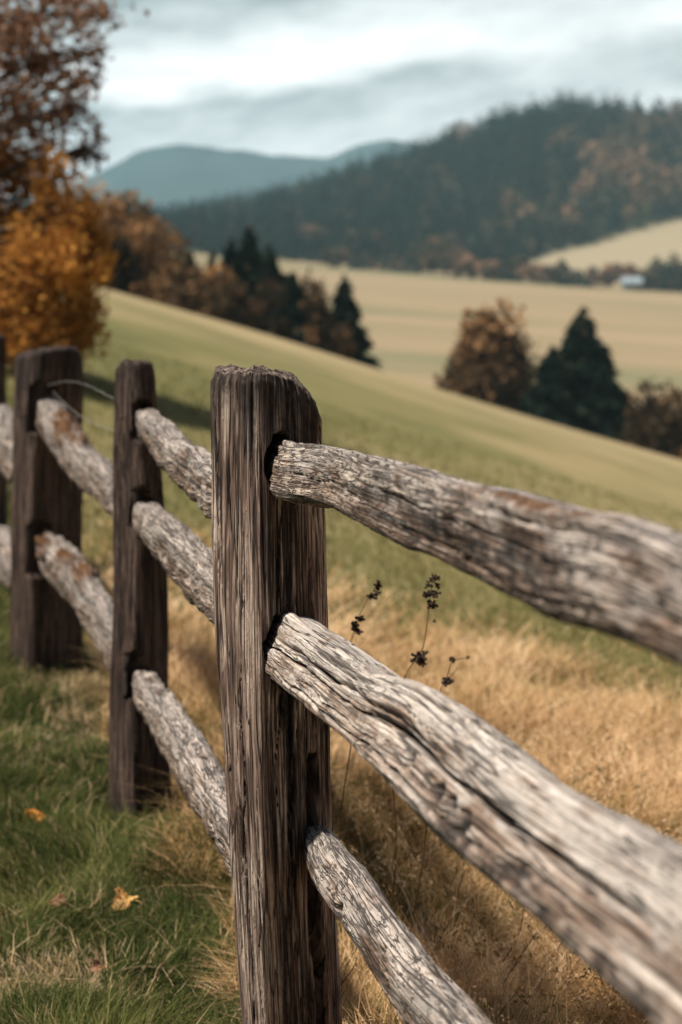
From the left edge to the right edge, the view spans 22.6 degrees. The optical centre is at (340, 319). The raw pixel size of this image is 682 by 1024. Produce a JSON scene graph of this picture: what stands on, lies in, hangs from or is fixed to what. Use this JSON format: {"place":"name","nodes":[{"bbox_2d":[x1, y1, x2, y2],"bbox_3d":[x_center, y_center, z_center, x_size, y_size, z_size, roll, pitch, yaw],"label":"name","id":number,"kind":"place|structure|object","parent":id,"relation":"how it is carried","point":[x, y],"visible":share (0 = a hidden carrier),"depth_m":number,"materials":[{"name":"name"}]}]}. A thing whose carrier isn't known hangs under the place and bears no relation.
{"place":"outdoors","nodes":[
{"label":"outdoors","id":0,"kind":"place"},
{"bbox_2d":[0,356,241,1023],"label":"lawn grass","id":1,"kind":"structure","parent":0,"point":[59,841],"depth_m":3.97,"materials":[{"name":"green plant"}]},
{"bbox_2d":[47,893,68,907],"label":"fallen leaf","id":2,"kind":"object","parent":1,"relation":"on","point":[58,897],"visible":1,"depth_m":3.90,"materials":[{"name":"brown plant"}]},
{"bbox_2d":[112,887,142,910],"bbox_3d":[-0.483,1.322,3.898,0.078,0.045,0.057,0,0,0],"label":"fallen leaf","id":3,"kind":"object","parent":1,"relation":"on","point":[123,894],"visible":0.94,"depth_m":3.89,"materials":[{"name":"orange plant"}]},
{"bbox_2d":[5,140,423,214],"bbox_3d":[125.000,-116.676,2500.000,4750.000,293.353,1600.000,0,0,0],"label":"mountain","id":4,"kind":"structure","parent":0,"point":[168,174],"depth_m":2283.08,"materials":[{"name":"blue"}]},
{"bbox_2d":[0,127,681,1018],"bbox_3d":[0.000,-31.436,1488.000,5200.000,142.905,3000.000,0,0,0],"label":"ground","id":5,"kind":"structure","parent":0,"point":[410,323],"depth_m":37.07,"materials":[{"name":"beige plant"}]},
{"bbox_2d":[23,809,44,825],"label":"fallen leaf","id":6,"kind":"object","parent":5,"relation":"on","point":[34,811],"visible":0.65,"depth_m":4.56,"materials":[{"name":"orange plant"}]},
{"bbox_2d":[17,192,73,236],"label":"broadleaf tree","id":7,"kind":"object","parent":5,"relation":"on","point":[51,212],"depth_m":87.67,"materials":[{"name":"orange plant"}]},
{"bbox_2d":[0,0,149,374],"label":"autumn tree","id":8,"kind":"object","parent":5,"relation":"on","point":[33,258],"visible":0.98,"depth_m":14.59,"materials":[{"name":"orange plant"}]},
{"bbox_2d":[52,173,134,282],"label":"broadleaf tree","id":9,"kind":"object","parent":5,"relation":"on","point":[99,192],"visible":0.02,"depth_m":83.30,"materials":[{"name":"orange plant"}]},
{"bbox_2d":[89,959,108,972],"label":"fallen leaf","id":10,"kind":"object","parent":5,"relation":"on","point":[97,966],"visible":1,"depth_m":3.48,"materials":[{"name":"brown plant"}]},
{"bbox_2d":[93,231,146,294],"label":"broadleaf tree","id":11,"kind":"object","parent":5,"relation":"on","point":[123,279],"visible":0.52,"depth_m":65.60,"materials":[{"name":"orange plant"}]},
{"bbox_2d":[94,190,160,290],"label":"broadleaf tree","id":12,"kind":"object","parent":5,"relation":"on","point":[120,212],"visible":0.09,"depth_m":79.48,"materials":[{"name":"orange plant"}]},
{"bbox_2d":[123,205,184,299],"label":"broadleaf tree","id":13,"kind":"object","parent":5,"relation":"on","point":[145,244],"visible":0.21,"depth_m":77.56,"materials":[{"name":"orange plant"}]},
{"bbox_2d":[147,231,204,308],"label":"broadleaf tree","id":14,"kind":"object","parent":5,"relation":"on","point":[177,269],"visible":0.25,"depth_m":75.59,"materials":[{"name":"orange plant"}]},
{"bbox_2d":[166,263,237,317],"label":"shrub","id":15,"kind":"object","parent":5,"relation":"on","point":[196,303],"visible":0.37,"depth_m":71.45,"materials":[{"name":"orange plant"}]},
{"bbox_2d":[204,250,217,285],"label":"fir tree","id":16,"kind":"object","parent":5,"relation":"on","point":[212,258],"visible":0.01,"depth_m":81.92,"materials":[{"name":"green plant"}]},
{"bbox_2d":[204,277,262,328],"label":"shrub","id":17,"kind":"object","parent":5,"relation":"on","point":[232,304],"visible":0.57,"depth_m":69.50,"materials":[{"name":"orange plant"}]},
{"bbox_2d":[213,239,256,328],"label":"fir tree","id":18,"kind":"object","parent":5,"relation":"on","point":[230,256],"visible":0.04,"depth_m":79.83,"materials":[{"name":"green plant"}]},
{"bbox_2d":[236,226,262,290],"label":"fir tree","id":19,"kind":"object","parent":5,"relation":"on","point":[248,250],"visible":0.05,"depth_m":83.71,"materials":[{"name":"green plant"}]},
{"bbox_2d":[248,244,287,329],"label":"fir tree","id":20,"kind":"object","parent":5,"relation":"on","point":[268,263],"visible":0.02,"depth_m":79.73,"materials":[{"name":"green plant"}]},
{"bbox_2d":[249,272,297,341],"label":"tree","id":21,"kind":"object","parent":5,"relation":"on","point":[273,326],"visible":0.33,"depth_m":71.74,"materials":[{"name":"orange plant"}]},
{"bbox_2d":[0,620,569,1022],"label":"fallen leaves","id":22,"kind":"object","parent":5,"relation":"on","point":[105,903],"visible":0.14,"depth_m":3.69,"materials":[{"name":"plant"}]},
{"bbox_2d":[271,271,322,348],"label":"fir tree","id":23,"kind":"object","parent":5,"relation":"on","point":[292,310],"visible":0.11,"depth_m":77.51,"materials":[{"name":"green plant"}]},
{"bbox_2d":[293,223,330,242],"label":"broadleaf tree","id":24,"kind":"object","parent":5,"relation":"on","point":[310,228],"visible":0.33,"depth_m":558.90,"materials":[{"name":"green plant"}]},
{"bbox_2d":[292,267,337,349],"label":"tree","id":25,"kind":"object","parent":5,"relation":"on","point":[317,310],"visible":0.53,"depth_m":77.50,"materials":[{"name":"orange plant"}]},
{"bbox_2d":[316,246,351,267],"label":"broadleaf tree","id":26,"kind":"object","parent":5,"relation":"on","point":[337,256],"visible":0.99,"depth_m":469.33,"materials":[{"name":"green plant"}]},
{"bbox_2d":[315,322,356,359],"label":"shrub","id":27,"kind":"object","parent":5,"relation":"on","point":[338,340],"visible":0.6,"depth_m":69.51,"materials":[{"name":"orange plant"}]},
{"bbox_2d":[0,334,681,1023],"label":"wooden fence","id":28,"kind":"object","parent":5,"relation":"on","point":[588,882],"visible":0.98,"depth_m":2.82,"materials":[{"name":"brown wood"}]},
{"bbox_2d":[2,87,681,271],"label":"forest","id":29,"kind":"object","parent":5,"relation":"on","point":[379,208],"visible":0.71,"depth_m":648.67,"materials":[{"name":"green plant"}]},
{"bbox_2d":[328,274,384,371],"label":"fir tree","id":30,"kind":"object","parent":5,"relation":"on","point":[345,309],"visible":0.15,"depth_m":79.66,"materials":[{"name":"green plant"}]},
{"bbox_2d":[339,580,381,937],"bbox_3d":[0.025,0.961,3.539,0.063,0.857,0.142,0,0,-32],"label":"dried weed","id":31,"kind":"object","parent":5,"relation":"on","point":[354,627],"visible":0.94,"depth_m":3.50,"materials":[{"name":"brown plant"}]},
{"bbox_2d":[346,250,385,270],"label":"fir tree","id":32,"kind":"object","parent":5,"relation":"on","point":[363,261],"visible":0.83,"depth_m":467.83,"materials":[{"name":"green plant"}]},
{"bbox_2d":[69,500,681,1023],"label":"dry grass","id":33,"kind":"structure","parent":5,"relation":"on","point":[361,990],"depth_m":5.00,"materials":[{"name":"beige plant"}]},
{"bbox_2d":[341,959,355,985],"bbox_3d":[0.013,1.223,3.200,0.034,0.058,0.004,0,0,0],"label":"dead stalk","id":34,"kind":"object","parent":33,"relation":"on","point":[348,973],"visible":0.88,"depth_m":3.20,"materials":[{"name":"brown plant"}]},
{"bbox_2d":[383,254,418,273],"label":"fir tree","id":35,"kind":"object","parent":5,"relation":"on","point":[401,265],"visible":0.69,"depth_m":469.68,"materials":[{"name":"green plant"}]},
{"bbox_2d":[390,574,441,907],"bbox_3d":[0.141,0.956,3.509,0.133,0.870,0.031,0,0,12],"label":"dried weed","id":36,"kind":"object","parent":5,"relation":"on","point":[419,659],"visible":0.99,"depth_m":3.50,"materials":[{"name":"brown plant"}]},
{"bbox_2d":[168,590,681,1023],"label":"flowering grass","id":37,"kind":"structure","parent":5,"relation":"on","point":[483,951],"depth_m":4.05,"materials":[{"name":"beige plant"}]},
{"bbox_2d":[408,255,443,273],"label":"broadleaf tree","id":38,"kind":"object","parent":5,"relation":"on","point":[420,264],"visible":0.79,"depth_m":473.87,"materials":[{"name":"green plant"}]},
{"bbox_2d":[410,656,469,930],"bbox_3d":[0.191,1.041,3.507,0.150,0.706,0.020,0,0,10],"label":"dried weed","id":39,"kind":"object","parent":5,"relation":"on","point":[446,681],"visible":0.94,"depth_m":3.50,"materials":[{"name":"brown plant"}]},
{"bbox_2d":[412,235,469,275],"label":"broadleaf tree","id":40,"kind":"object","parent":5,"relation":"on","point":[434,249],"visible":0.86,"depth_m":467.38,"materials":[{"name":"green plant"}]},
{"bbox_2d":[430,869,465,955],"bbox_3d":[0.223,1.256,3.600,0.083,0.197,0.004,0,0,0],"label":"dead stalk","id":41,"kind":"object","parent":5,"relation":"on","point":[452,909],"visible":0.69,"depth_m":3.60,"materials":[{"name":"brown plant"}]},
{"bbox_2d":[450,255,482,278],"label":"broadleaf tree","id":42,"kind":"object","parent":5,"relation":"on","point":[463,266],"visible":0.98,"depth_m":464.08,"materials":[{"name":"brown plant"}]},
{"bbox_2d":[432,296,539,413],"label":"broadleaf tree","id":43,"kind":"object","parent":5,"relation":"on","point":[489,363],"visible":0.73,"depth_m":90.47,"materials":[{"name":"orange plant"}]},
{"bbox_2d":[475,259,502,280],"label":"broadleaf tree","id":44,"kind":"object","parent":5,"relation":"on","point":[487,270],"visible":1,"depth_m":460.50,"materials":[{"name":"brown plant"}]},
{"bbox_2d":[481,252,525,282],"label":"fir tree","id":45,"kind":"object","parent":5,"relation":"on","point":[508,269],"visible":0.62,"depth_m":468.01,"materials":[{"name":"green plant"}]},
{"bbox_2d":[502,908,523,961],"bbox_3d":[0.348,1.234,3.450,0.045,0.128,0.004,0,0,0],"label":"dead stalk","id":46,"kind":"object","parent":5,"relation":"on","point":[507,954],"visible":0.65,"depth_m":3.45,"materials":[{"name":"brown plant"}]},
{"bbox_2d":[494,931,537,999],"bbox_3d":[0.341,1.300,3.400,0.103,0.166,0.006,0,0,0],"label":"dead stalk","id":47,"kind":"object","parent":5,"relation":"on","point":[512,968],"visible":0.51,"depth_m":3.40,"materials":[{"name":"brown plant"}]},
{"bbox_2d":[511,255,529,278],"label":"broadleaf tree","id":48,"kind":"object","parent":5,"relation":"on","point":[517,261],"visible":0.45,"depth_m":473.94,"materials":[{"name":"green plant"}]},
{"bbox_2d":[516,263,553,283],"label":"broadleaf tree","id":49,"kind":"object","parent":5,"relation":"on","point":[529,272],"visible":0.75,"depth_m":463.51,"materials":[{"name":"brown plant"}]},
{"bbox_2d":[538,264,565,284],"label":"broadleaf tree","id":50,"kind":"object","parent":5,"relation":"on","point":[551,275],"visible":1,"depth_m":460.75,"materials":[{"name":"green plant"}]},
{"bbox_2d":[517,345,592,431],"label":"fir tree","id":51,"kind":"object","parent":5,"relation":"on","point":[551,393],"visible":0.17,"depth_m":85.31,"materials":[{"name":"green plant"}]},
{"bbox_2d":[550,258,570,282],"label":"fir tree","id":52,"kind":"object","parent":5,"relation":"on","point":[567,267],"visible":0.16,"depth_m":479.19,"materials":[{"name":"green plant"}]},
{"bbox_2d":[556,268,601,287],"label":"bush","id":53,"kind":"object","parent":5,"relation":"on","point":[579,278],"visible":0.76,"depth_m":462.61,"materials":[{"name":"green plant"}]},
{"bbox_2d":[558,307,638,433],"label":"fir tree","id":54,"kind":"object","parent":5,"relation":"on","point":[581,352],"visible":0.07,"depth_m":87.33,"materials":[{"name":"green plant"}]},
{"bbox_2d":[584,265,616,286],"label":"broadleaf tree","id":55,"kind":"object","parent":5,"relation":"on","point":[605,276],"visible":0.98,"depth_m":473.47,"materials":[{"name":"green plant"}]},
{"bbox_2d":[580,355,634,444],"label":"fir tree","id":56,"kind":"object","parent":5,"relation":"on","point":[606,401],"visible":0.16,"depth_m":85.37,"materials":[{"name":"green plant"}]},
{"bbox_2d":[601,262,639,280],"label":"broadleaf tree","id":57,"kind":"object","parent":5,"relation":"on","point":[626,270],"visible":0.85,"depth_m":497.79,"materials":[{"name":"brown plant"}]},
{"bbox_2d":[620,277,642,290],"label":"farmhouse","id":58,"kind":"object","parent":5,"relation":"on","point":[631,283],"visible":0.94,"depth_m":460.00,"materials":[{"name":"white"}]},
{"bbox_2d":[633,269,659,290],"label":"broadleaf tree","id":59,"kind":"object","parent":5,"relation":"on","point":[651,280],"visible":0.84,"depth_m":468.92,"materials":[{"name":"green plant"}]},
{"bbox_2d":[615,376,680,451],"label":"bush","id":60,"kind":"object","parent":5,"relation":"on","point":[638,437],"visible":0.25,"depth_m":79.40,"materials":[{"name":"orange plant"}]},
{"bbox_2d":[641,254,676,291],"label":"fir tree","id":61,"kind":"object","parent":5,"relation":"on","point":[654,269],"visible":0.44,"depth_m":478.72,"materials":[{"name":"green plant"}]},
{"bbox_2d":[645,383,681,459],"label":"bush","id":62,"kind":"object","parent":5,"relation":"on","point":[668,440],"visible":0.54,"depth_m":75.77,"materials":[{"name":"orange plant"}]},
{"bbox_2d":[649,251,681,292],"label":"fir tree","id":63,"kind":"object","parent":5,"relation":"on","point":[665,271],"visible":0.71,"depth_m":475.95,"materials":[{"name":"green plant"}]},
{"bbox_2d":[667,264,681,290],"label":"broadleaf tree","id":64,"kind":"object","parent":5,"relation":"on","point":[675,277],"visible":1,"depth_m":472.76,"materials":[{"name":"green plant"}]},
{"bbox_2d":[0,0,681,197],"label":"sky","id":65,"kind":"structure","parent":0,"point":[301,78],"materials":[{"name":"grey"}]}
]}

